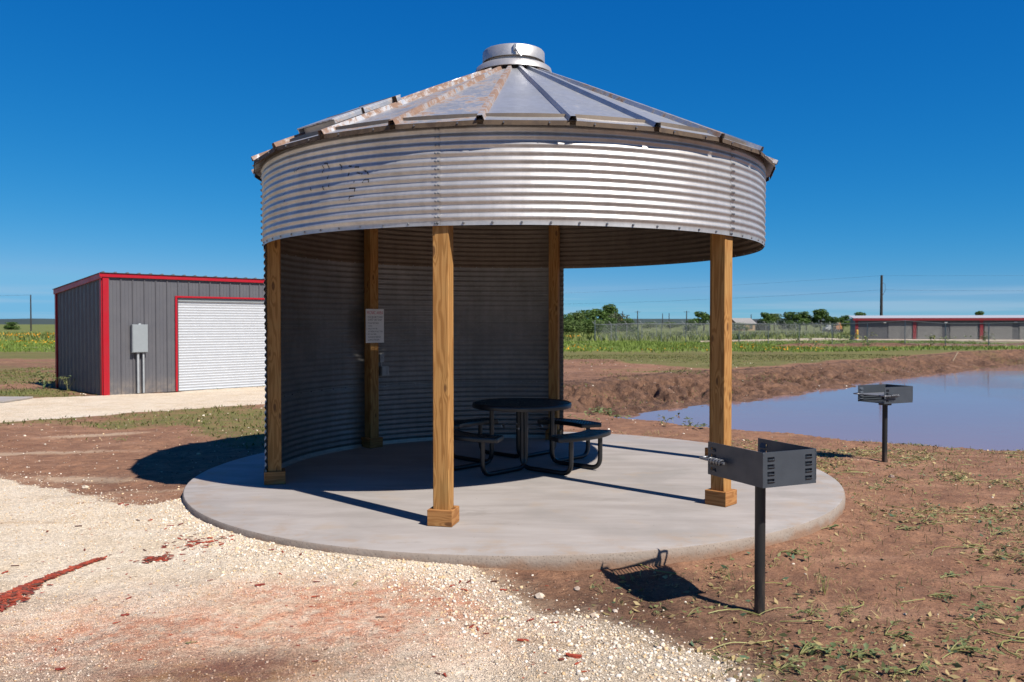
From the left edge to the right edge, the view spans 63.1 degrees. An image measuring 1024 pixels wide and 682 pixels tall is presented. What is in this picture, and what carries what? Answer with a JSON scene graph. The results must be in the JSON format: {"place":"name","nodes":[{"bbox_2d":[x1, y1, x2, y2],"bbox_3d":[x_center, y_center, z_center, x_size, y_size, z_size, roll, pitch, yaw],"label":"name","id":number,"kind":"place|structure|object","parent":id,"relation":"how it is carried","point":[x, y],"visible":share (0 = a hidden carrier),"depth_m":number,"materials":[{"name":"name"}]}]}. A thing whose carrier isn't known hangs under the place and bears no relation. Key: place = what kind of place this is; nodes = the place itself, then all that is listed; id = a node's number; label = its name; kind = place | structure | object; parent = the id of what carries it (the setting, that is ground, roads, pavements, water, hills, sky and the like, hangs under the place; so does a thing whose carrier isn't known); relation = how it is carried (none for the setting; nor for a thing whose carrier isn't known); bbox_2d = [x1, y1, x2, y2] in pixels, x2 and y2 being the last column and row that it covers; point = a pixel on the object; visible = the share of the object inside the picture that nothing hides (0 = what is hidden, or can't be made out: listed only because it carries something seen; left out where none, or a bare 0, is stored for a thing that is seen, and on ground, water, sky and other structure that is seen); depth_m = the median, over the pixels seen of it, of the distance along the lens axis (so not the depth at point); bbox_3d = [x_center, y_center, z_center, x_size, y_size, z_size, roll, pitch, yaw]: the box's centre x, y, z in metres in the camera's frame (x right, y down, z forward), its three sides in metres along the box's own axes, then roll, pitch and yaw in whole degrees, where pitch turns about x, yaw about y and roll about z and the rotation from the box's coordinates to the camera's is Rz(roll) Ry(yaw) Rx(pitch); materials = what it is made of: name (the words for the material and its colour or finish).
{"place":"outdoors","nodes":[
{"label":"outdoors","id":0,"kind":"place"},
{"bbox_2d":[0,318,54,323],"bbox_3d":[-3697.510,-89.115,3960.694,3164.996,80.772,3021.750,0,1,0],"label":"hills","id":1,"kind":"structure","parent":0,"point":[34,321],"depth_m":4630.71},
{"bbox_2d":[0,386,265,421],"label":"gravel road","id":2,"kind":"structure","parent":0,"point":[54,407],"depth_m":19.21,"materials":[{"name":"gravel"}]},
{"bbox_2d":[0,396,32,402],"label":"concrete pad","id":3,"kind":"object","parent":2,"relation":"on","point":[4,399],"visible":1,"depth_m":19.94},
{"bbox_2d":[0,342,1023,681],"bbox_3d":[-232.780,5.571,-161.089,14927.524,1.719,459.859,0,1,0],"label":"ground","id":4,"kind":"structure","parent":0,"point":[654,388],"depth_m":7.98,"materials":[{"name":"soil"}]},
{"bbox_2d":[33,368,55,387],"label":"weed","id":5,"kind":"object","parent":4,"relation":"on","point":[44,381],"visible":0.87,"depth_m":23.81,"materials":[{"name":"green plant"}]},
{"bbox_2d":[54,375,74,390],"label":"weed","id":6,"kind":"object","parent":4,"relation":"on","point":[65,377],"visible":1,"depth_m":22.77,"materials":[{"name":"green plant"}]},
{"bbox_2d":[0,415,263,503],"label":"clods","id":7,"kind":"object","parent":4,"relation":"on","point":[119,456],"visible":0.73,"depth_m":11.10,"materials":[{"name":"soil"}]},
{"bbox_2d":[52,271,265,395],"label":"storage shed","id":8,"kind":"structure","parent":4,"relation":"on","point":[205,332],"depth_m":22.78,"materials":[{"name":"metal"}]},
{"bbox_2d":[130,323,147,392],"bbox_3d":[-9.779,0.451,21.897,0.142,1.830,0.400,1,2,45],"label":"electrical panel","id":9,"kind":"object","parent":8,"relation":"attached to","point":[139,337],"visible":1,"depth_m":21.86,"materials":[{"name":"metal"}]},
{"bbox_2d":[133,325,147,351],"bbox_3d":[-9.733,-0.063,21.840,0.012,0.710,0.375,1,2,45],"label":"box door","id":10,"kind":"structure","parent":9,"relation":"in","point":[140,332],"depth_m":21.84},
{"bbox_2d":[178,301,265,390],"bbox_3d":[-7.851,0.117,24.020,3.650,2.450,0.051,-1,2,-45],"label":"roll up door","id":11,"kind":"structure","parent":8,"relation":"in","point":[222,345],"depth_m":23.64,"materials":[{"name":"metal"}]},
{"bbox_2d":[0,476,755,681],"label":"gravel drive","id":12,"kind":"structure","parent":4,"relation":"on","point":[222,667],"depth_m":5.14,"materials":[{"name":"gravel"}]},
{"bbox_2d":[0,556,106,611],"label":"wood chip trail","id":13,"kind":"object","parent":12,"relation":"on","point":[13,595],"visible":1,"depth_m":5.68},
{"bbox_2d":[133,552,173,562],"bbox_3d":[-2.727,1.659,6.367,0.294,0.027,0.229,-1,1,-34],"label":"dirt patch","id":14,"kind":"object","parent":12,"relation":"on","point":[148,559],"visible":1,"depth_m":6.35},
{"bbox_2d":[143,534,234,554],"bbox_3d":[-2.570,1.629,6.721,0.612,0.071,0.465,0,1,23],"label":"wood chip scatter","id":15,"kind":"object","parent":12,"relation":"on","point":[192,545],"visible":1,"depth_m":6.74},
{"bbox_2d":[0,497,685,678],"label":"fine wood chips","id":16,"kind":"object","parent":12,"relation":"on","point":[295,606],"visible":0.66,"depth_m":5.18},
{"bbox_2d":[120,498,768,681],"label":"limestone gravel","id":17,"kind":"structure","parent":12,"relation":"on","point":[544,643],"depth_m":5.28,"materials":[{"name":"gravel"}]},
{"bbox_2d":[727,677,735,681],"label":"rock","id":18,"kind":"object","parent":17,"relation":"on","point":[731,679],"visible":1,"depth_m":4.28,"materials":[{"name":"stone"}]},
{"bbox_2d":[565,653,581,658],"bbox_3d":[0.338,1.729,4.583,0.088,0.014,0.031,5,11,14],"label":"wood chip","id":19,"kind":"object","parent":12,"relation":"on","point":[577,656],"visible":1,"depth_m":4.58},
{"bbox_2d":[9,360,987,454],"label":"pebbles","id":20,"kind":"object","parent":4,"relation":"on","point":[576,402],"visible":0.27,"depth_m":16.09,"materials":[{"name":"stone"}]},
{"bbox_2d":[0,354,1010,465],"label":"turf","id":21,"kind":"structure","parent":4,"relation":"on","point":[261,413],"depth_m":26.34,"materials":[{"name":"plant"}]},
{"bbox_2d":[182,432,845,570],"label":"concrete slab","id":22,"kind":"structure","parent":4,"relation":"on","point":[634,500],"depth_m":7.68,"materials":[{"name":"concrete"}]},
{"bbox_2d":[251,43,777,526],"bbox_3d":[0.018,-0.909,9.543,5.746,4.789,5.746,0,1,0],"label":"grain bin shelter","id":23,"kind":"object","parent":22,"relation":"on","point":[455,227],"visible":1,"depth_m":8.07,"materials":[{"name":"metal"}]},
{"bbox_2d":[366,309,383,342],"bbox_3d":[-1.859,-0.205,11.308,0.008,0.457,0.305,1,2,43],"label":"picnic sign","id":24,"kind":"object","parent":23,"relation":"attached to","point":[374,325],"visible":1,"depth_m":11.31,"materials":[{"name":"white"}]},
{"bbox_2d":[379,354,383,365],"bbox_3d":[-1.804,0.272,11.535,0.070,0.188,0.058,-1,2,-43],"label":"switch box","id":25,"kind":"object","parent":23,"relation":"attached to","point":[381,358],"visible":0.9,"depth_m":11.52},
{"bbox_2d":[380,366,388,375],"bbox_3d":[-1.767,0.415,11.567,0.120,0.130,0.077,-1,2,-42],"label":"outlet box","id":26,"kind":"object","parent":23,"relation":"attached to","point":[384,370],"visible":1,"depth_m":11.54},
{"bbox_2d":[454,398,610,475],"bbox_3d":[0.118,1.101,9.974,2.031,0.743,2.031,0,1,-3],"label":"picnic table","id":27,"kind":"object","parent":22,"relation":"on","point":[521,407],"visible":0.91,"depth_m":9.66,"materials":[{"name":"metal"}]},
{"bbox_2d":[535,592,543,598],"bbox_3d":[0.184,1.702,5.548,0.062,0.056,0.048,0,1,0],"label":"rock","id":28,"kind":"object","parent":4,"relation":"on","point":[539,595],"visible":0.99,"depth_m":5.53,"materials":[{"name":"stone"}]},
{"bbox_2d":[584,406,631,418],"bbox_3d":[1.883,1.496,17.431,1.025,0.282,1.011,-1,2,-41],"label":"weed","id":29,"kind":"object","parent":4,"relation":"on","point":[601,410],"visible":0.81,"depth_m":17.31,"materials":[{"name":"green plant"}]},
{"bbox_2d":[687,607,701,616],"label":"weed","id":30,"kind":"object","parent":4,"relation":"on","point":[690,613],"visible":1,"depth_m":5.27,"materials":[{"name":"green plant"}]},
{"bbox_2d":[681,417,708,426],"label":"weed","id":31,"kind":"object","parent":4,"relation":"on","point":[703,424],"visible":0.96,"depth_m":14.62,"materials":[{"name":"green plant"}]},
{"bbox_2d":[721,565,729,580],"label":"weed","id":32,"kind":"object","parent":4,"relation":"on","point":[725,574],"visible":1,"depth_m":5.96,"materials":[{"name":"green plant"}]},
{"bbox_2d":[488,442,1023,680],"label":"clods and pebbles","id":33,"kind":"object","parent":4,"relation":"on","point":[791,560],"visible":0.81,"depth_m":5.77,"materials":[{"name":"soil"}]},
{"bbox_2d":[699,438,816,614],"bbox_3d":[1.584,1.217,5.375,0.549,1.105,0.594,-1,1,-24],"label":"park grill","id":34,"kind":"object","parent":4,"relation":"on","point":[769,463],"visible":0.99,"depth_m":5.24,"materials":[{"name":"paint"}]},
{"bbox_2d":[780,548,811,558],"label":"weed","id":35,"kind":"object","parent":4,"relation":"on","point":[788,552],"visible":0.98,"depth_m":6.49,"materials":[{"name":"green plant"}]},
{"bbox_2d":[780,655,814,674],"bbox_3d":[1.536,1.732,4.455,0.205,0.055,0.136,-1,1,-38],"label":"weed","id":36,"kind":"object","parent":4,"relation":"on","point":[786,666],"visible":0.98,"depth_m":4.46,"materials":[{"name":"green plant"}]},
{"bbox_2d":[574,439,1023,681],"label":"cut leaves","id":37,"kind":"object","parent":4,"relation":"on","point":[957,665],"visible":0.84,"depth_m":5.64,"materials":[{"name":"green plant"}]},
{"bbox_2d":[595,320,1023,346],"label":"chain link fence","id":38,"kind":"object","parent":4,"relation":"on","point":[768,332],"visible":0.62,"depth_m":70.28,"materials":[{"name":"metal"}]},
{"bbox_2d":[599,440,1023,681],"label":"dry straw","id":39,"kind":"object","parent":4,"relation":"on","point":[869,580],"visible":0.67,"depth_m":5.25,"materials":[{"name":"plant"}]},
{"bbox_2d":[797,603,827,618],"bbox_3d":[1.919,1.710,5.256,0.167,0.063,0.287,1,2,45],"label":"weed","id":40,"kind":"object","parent":4,"relation":"on","point":[805,611],"visible":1,"depth_m":5.25,"materials":[{"name":"green plant"}]},
{"bbox_2d":[799,637,836,655],"bbox_3d":[1.718,1.728,4.711,0.219,0.051,0.202,1,1,31],"label":"weed","id":41,"kind":"object","parent":4,"relation":"on","point":[828,650],"visible":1,"depth_m":4.68,"materials":[{"name":"green plant"}]},
{"bbox_2d":[613,429,1023,680],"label":"grass wisps","id":42,"kind":"object","parent":4,"relation":"on","point":[865,536],"depth_m":6.91,"materials":[{"name":"plant"}]},
{"bbox_2d":[813,572,836,593],"bbox_3d":[2.119,1.649,5.671,0.157,0.151,0.119,-1,1,-26],"label":"weed","id":43,"kind":"object","parent":4,"relation":"on","point":[824,579],"visible":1,"depth_m":5.66,"materials":[{"name":"green plant"}]},
{"bbox_2d":[638,445,1023,680],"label":"cut stalks","id":44,"kind":"object","parent":4,"relation":"on","point":[845,471],"visible":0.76,"depth_m":5.72,"materials":[{"name":"plant"}]},
{"bbox_2d":[657,441,1022,681],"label":"stubble","id":45,"kind":"object","parent":4,"relation":"on","point":[882,544],"visible":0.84,"depth_m":6.94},
{"bbox_2d":[840,605,857,615],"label":"weed","id":46,"kind":"object","parent":4,"relation":"on","point":[846,607],"visible":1,"depth_m":5.28,"materials":[{"name":"green plant"}]},
{"bbox_2d":[845,642,886,658],"bbox_3d":[1.973,1.723,4.657,0.207,0.077,0.160,0,1,0],"label":"weed","id":47,"kind":"object","parent":4,"relation":"on","point":[860,653],"visible":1,"depth_m":4.63,"materials":[{"name":"green plant"}]},
{"bbox_2d":[853,384,912,461],"bbox_3d":[4.919,1.107,11.035,0.594,1.032,0.549,-1,1,-26],"label":"park grill","id":48,"kind":"object","parent":4,"relation":"on","point":[884,395],"visible":0.98,"depth_m":11.02,"materials":[{"name":"paint"}]},
{"bbox_2d":[885,620,915,641],"bbox_3d":[2.278,1.706,4.921,0.155,0.072,0.291,0,1,0],"label":"weed","id":49,"kind":"object","parent":4,"relation":"on","point":[898,633],"visible":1,"depth_m":4.90,"materials":[{"name":"green plant"}]},
{"bbox_2d":[895,524,921,529],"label":"weed","id":50,"kind":"object","parent":4,"relation":"on","point":[906,527],"visible":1,"depth_m":7.39,"materials":[{"name":"green plant"}]},
{"bbox_2d":[878,656,952,681],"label":"weed","id":51,"kind":"object","parent":4,"relation":"on","point":[895,668],"visible":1,"depth_m":4.37,"materials":[{"name":"green plant"}]},
{"bbox_2d":[927,593,957,602],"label":"weed","id":52,"kind":"object","parent":4,"relation":"on","point":[939,596],"visible":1,"depth_m":5.60,"materials":[{"name":"green plant"}]},
{"bbox_2d":[937,471,966,479],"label":"weed","id":53,"kind":"object","parent":4,"relation":"on","point":[958,476],"visible":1,"depth_m":9.76,"materials":[{"name":"green plant"}]},
{"bbox_2d":[940,571,968,577],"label":"weed","id":54,"kind":"object","parent":4,"relation":"on","point":[951,573],"visible":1,"depth_m":6.07,"materials":[{"name":"green plant"}]},
{"bbox_2d":[950,636,1005,657],"bbox_3d":[2.549,1.701,4.612,0.174,0.068,0.279,0,1,-15],"label":"weed","id":55,"kind":"object","parent":4,"relation":"on","point":[968,647],"visible":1,"depth_m":4.63,"materials":[{"name":"green plant"}]},
{"bbox_2d":[977,504,1002,511],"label":"weed","id":56,"kind":"object","parent":4,"relation":"on","point":[985,508],"visible":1,"depth_m":8.19,"materials":[{"name":"green plant"}]},
{"bbox_2d":[960,601,1023,618],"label":"weed","id":57,"kind":"object","parent":4,"relation":"on","point":[986,614],"visible":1,"depth_m":5.17,"materials":[{"name":"green plant"}]},
{"bbox_2d":[982,523,1012,534],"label":"weed","id":58,"kind":"object","parent":4,"relation":"on","point":[997,528],"visible":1,"depth_m":7.14,"materials":[{"name":"green plant"}]},
{"bbox_2d":[1002,551,1023,559],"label":"weed","id":59,"kind":"object","parent":4,"relation":"on","point":[1005,554],"visible":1,"depth_m":6.40,"materials":[{"name":"green plant"}]},
{"bbox_2d":[0,324,1023,354],"bbox_3d":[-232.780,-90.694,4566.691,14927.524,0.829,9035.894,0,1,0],"label":"field","id":60,"kind":"structure","parent":0,"point":[42,328],"depth_m":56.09,"materials":[{"name":"plant"}]},
{"bbox_2d":[3,322,20,329],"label":"bush","id":61,"kind":"object","parent":60,"relation":"on","point":[12,326],"visible":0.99,"depth_m":259.38,"materials":[{"name":"green plant"}]},
{"bbox_2d":[30,295,31,330],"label":"utility pole","id":62,"kind":"object","parent":60,"relation":"on","point":[30,315],"visible":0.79,"depth_m":214.77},
{"bbox_2d":[1,332,579,337],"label":"wildflowers","id":63,"kind":"object","parent":60,"relation":"on","point":[54,333],"visible":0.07,"depth_m":103.02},
{"bbox_2d":[0,330,849,341],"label":"meadow grass","id":64,"kind":"structure","parent":60,"relation":"on","point":[581,337],"depth_m":105.28,"materials":[{"name":"plant"}]},
{"bbox_2d":[2,340,945,351],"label":"wildflowers","id":65,"kind":"object","parent":60,"relation":"on","point":[564,347],"visible":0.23,"depth_m":60.66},
{"bbox_2d":[563,314,577,326],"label":"tree","id":66,"kind":"object","parent":60,"relation":"on","point":[569,317],"visible":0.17,"depth_m":149.53,"materials":[{"name":"green plant"}]},
{"bbox_2d":[563,320,589,333],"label":"bush","id":67,"kind":"object","parent":60,"relation":"on","point":[573,329],"visible":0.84,"depth_m":135.35,"materials":[{"name":"green plant"}]},
{"bbox_2d":[568,312,589,325],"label":"tree","id":68,"kind":"object","parent":60,"relation":"on","point":[578,316],"visible":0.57,"depth_m":151.17,"materials":[{"name":"green plant"}]},
{"bbox_2d":[578,319,593,333],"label":"bush","id":69,"kind":"object","parent":60,"relation":"on","point":[588,321],"visible":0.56,"depth_m":137.40,"materials":[{"name":"green plant"}]},
{"bbox_2d":[576,310,603,332],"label":"tree","id":70,"kind":"object","parent":60,"relation":"on","point":[593,313],"visible":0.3,"depth_m":155.30,"materials":[{"name":"green plant"}]},
{"bbox_2d":[583,320,610,333],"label":"bush","id":71,"kind":"object","parent":60,"relation":"on","point":[591,329],"visible":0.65,"depth_m":136.16,"materials":[{"name":"green plant"}]},
{"bbox_2d":[592,309,612,321],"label":"tree","id":72,"kind":"object","parent":60,"relation":"on","point":[602,314],"visible":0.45,"depth_m":157.10,"materials":[{"name":"green plant"}]},
{"bbox_2d":[598,318,619,332],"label":"bush","id":73,"kind":"object","parent":60,"relation":"on","point":[610,321],"visible":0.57,"depth_m":140.50,"materials":[{"name":"green plant"}]},
{"bbox_2d":[601,304,619,323],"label":"tree","id":74,"kind":"object","parent":60,"relation":"on","point":[609,308],"visible":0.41,"depth_m":161.49,"materials":[{"name":"green plant"}]},
{"bbox_2d":[608,313,628,331],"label":"tree","id":75,"kind":"object","parent":60,"relation":"on","point":[618,316],"visible":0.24,"depth_m":154.84,"materials":[{"name":"green plant"}]},
{"bbox_2d":[619,318,637,332],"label":"bush","id":76,"kind":"object","parent":60,"relation":"on","point":[630,320],"visible":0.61,"depth_m":149.63,"materials":[{"name":"green plant"}]},
{"bbox_2d":[641,322,659,328],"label":"bush","id":77,"kind":"object","parent":60,"relation":"on","point":[647,327],"visible":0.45,"depth_m":299.77,"materials":[{"name":"green plant"}]},
{"bbox_2d":[657,322,681,328],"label":"bush","id":78,"kind":"object","parent":60,"relation":"on","point":[669,325],"visible":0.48,"depth_m":319.50,"materials":[{"name":"green plant"}]},
{"bbox_2d":[684,319,698,330],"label":"bush","id":79,"kind":"object","parent":60,"relation":"on","point":[692,321],"visible":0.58,"depth_m":221.53,"materials":[{"name":"green plant"}]},
{"bbox_2d":[693,311,709,330],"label":"tree","id":80,"kind":"object","parent":60,"relation":"on","point":[703,316],"visible":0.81,"depth_m":224.16,"materials":[{"name":"green plant"}]},
{"bbox_2d":[592,320,839,340],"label":"chain link fence","id":81,"kind":"object","parent":60,"relation":"on","point":[640,323],"visible":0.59,"depth_m":105.11,"materials":[{"name":"metal"}]},
{"bbox_2d":[735,325,750,330],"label":"bush","id":82,"kind":"object","parent":60,"relation":"on","point":[741,328],"visible":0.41,"depth_m":209.05,"materials":[{"name":"green plant"}]},
{"bbox_2d":[732,318,755,330],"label":"farmhouse","id":83,"kind":"object","parent":60,"relation":"on","point":[747,320],"visible":0.28,"depth_m":233.54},
{"bbox_2d":[753,320,770,329],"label":"barn","id":84,"kind":"structure","parent":60,"relation":"on","point":[760,326],"depth_m":236.98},
{"bbox_2d":[757,312,774,329],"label":"tree","id":85,"kind":"object","parent":60,"relation":"on","point":[767,318],"visible":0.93,"depth_m":234.10,"materials":[{"name":"green plant"}]},
{"bbox_2d":[770,313,782,327],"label":"tree","id":86,"kind":"object","parent":60,"relation":"on","point":[776,317],"visible":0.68,"depth_m":237.34,"materials":[{"name":"green plant"}]},
{"bbox_2d":[777,312,800,329],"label":"tree","id":87,"kind":"object","parent":60,"relation":"on","point":[788,316],"visible":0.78,"depth_m":234.79,"materials":[{"name":"green plant"}]},
{"bbox_2d":[792,311,810,328],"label":"tree","id":88,"kind":"object","parent":60,"relation":"on","point":[802,318],"visible":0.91,"depth_m":234.98,"materials":[{"name":"green plant"}]},
{"bbox_2d":[793,332,823,345],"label":"weed","id":89,"kind":"object","parent":60,"relation":"on","point":[805,336],"visible":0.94,"depth_m":62.89,"materials":[{"name":"green plant"}]},
{"bbox_2d":[805,332,834,345],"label":"weed","id":90,"kind":"object","parent":60,"relation":"on","point":[822,341],"visible":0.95,"depth_m":62.65,"materials":[{"name":"green plant"}]},
{"bbox_2d":[810,309,832,330],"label":"tree","id":91,"kind":"object","parent":60,"relation":"on","point":[819,315],"visible":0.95,"depth_m":235.44,"materials":[{"name":"green plant"}]},
{"bbox_2d":[823,317,843,328],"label":"tree","id":92,"kind":"object","parent":60,"relation":"on","point":[834,320],"visible":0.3,"depth_m":239.36,"materials":[{"name":"green plant"}]},
{"bbox_2d":[837,315,849,326],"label":"tree","id":93,"kind":"object","parent":60,"relation":"on","point":[844,318],"visible":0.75,"depth_m":241.17,"materials":[{"name":"green plant"}]},
{"bbox_2d":[837,334,861,346],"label":"weed","id":94,"kind":"object","parent":60,"relation":"on","point":[848,337],"visible":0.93,"depth_m":62.58,"materials":[{"name":"green plant"}]},
{"bbox_2d":[852,312,865,318],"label":"tree","id":95,"kind":"object","parent":60,"relation":"on","point":[859,313],"visible":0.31,"depth_m":261.23,"materials":[{"name":"green plant"}]},
{"bbox_2d":[853,332,876,346],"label":"weed","id":96,"kind":"object","parent":60,"relation":"on","point":[866,343],"visible":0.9,"depth_m":62.30,"materials":[{"name":"green plant"}]},
{"bbox_2d":[880,275,885,315],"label":"utility pole","id":97,"kind":"object","parent":60,"relation":"on","point":[881,295],"visible":0.76,"depth_m":107.78,"materials":[{"name":"wood"}]},
{"bbox_2d":[586,290,872,303],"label":"power line","id":98,"kind":"object","parent":97,"relation":"attached to","point":[746,297],"visible":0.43,"depth_m":120.60,"materials":[{"name":"metal"}]},
{"bbox_2d":[849,315,1023,339],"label":"storage units","id":99,"kind":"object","parent":60,"relation":"on","point":[940,319],"visible":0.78,"depth_m":93.19},
{"bbox_2d":[852,339,1023,341],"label":"storage apron","id":100,"kind":"object","parent":60,"relation":"on","point":[967,340],"visible":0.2,"depth_m":88.18,"materials":[{"name":"stone"}]},
{"bbox_2d":[925,335,955,346],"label":"weed","id":101,"kind":"object","parent":60,"relation":"on","point":[933,337],"visible":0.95,"depth_m":62.78,"materials":[{"name":"green plant"}]},
{"bbox_2d":[965,331,994,345],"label":"weed","id":102,"kind":"object","parent":60,"relation":"on","point":[983,338],"visible":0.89,"depth_m":62.27,"materials":[{"name":"green plant"}]},
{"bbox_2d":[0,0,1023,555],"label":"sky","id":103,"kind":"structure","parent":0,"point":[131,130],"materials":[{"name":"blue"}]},
{"bbox_2d":[564,318,851,323],"bbox_3d":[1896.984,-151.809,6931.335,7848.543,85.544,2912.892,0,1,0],"label":"hills","id":104,"kind":"structure","parent":0,"point":[664,320],"depth_m":7618.47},
{"bbox_2d":[701,338,848,342],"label":"gravel drive","id":105,"kind":"structure","parent":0,"point":[814,339],"depth_m":89.20,"materials":[{"name":"gravel"}]},
{"bbox_2d":[615,364,1023,450],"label":"pond water","id":106,"kind":"structure","parent":0,"point":[981,408],"depth_m":22.20,"materials":[{"name":"liquid"}]},
{"bbox_2d":[833,323,842,331],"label":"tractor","id":107,"kind":"object","parent":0,"point":[841,330],"visible":0.39,"depth_m":169.18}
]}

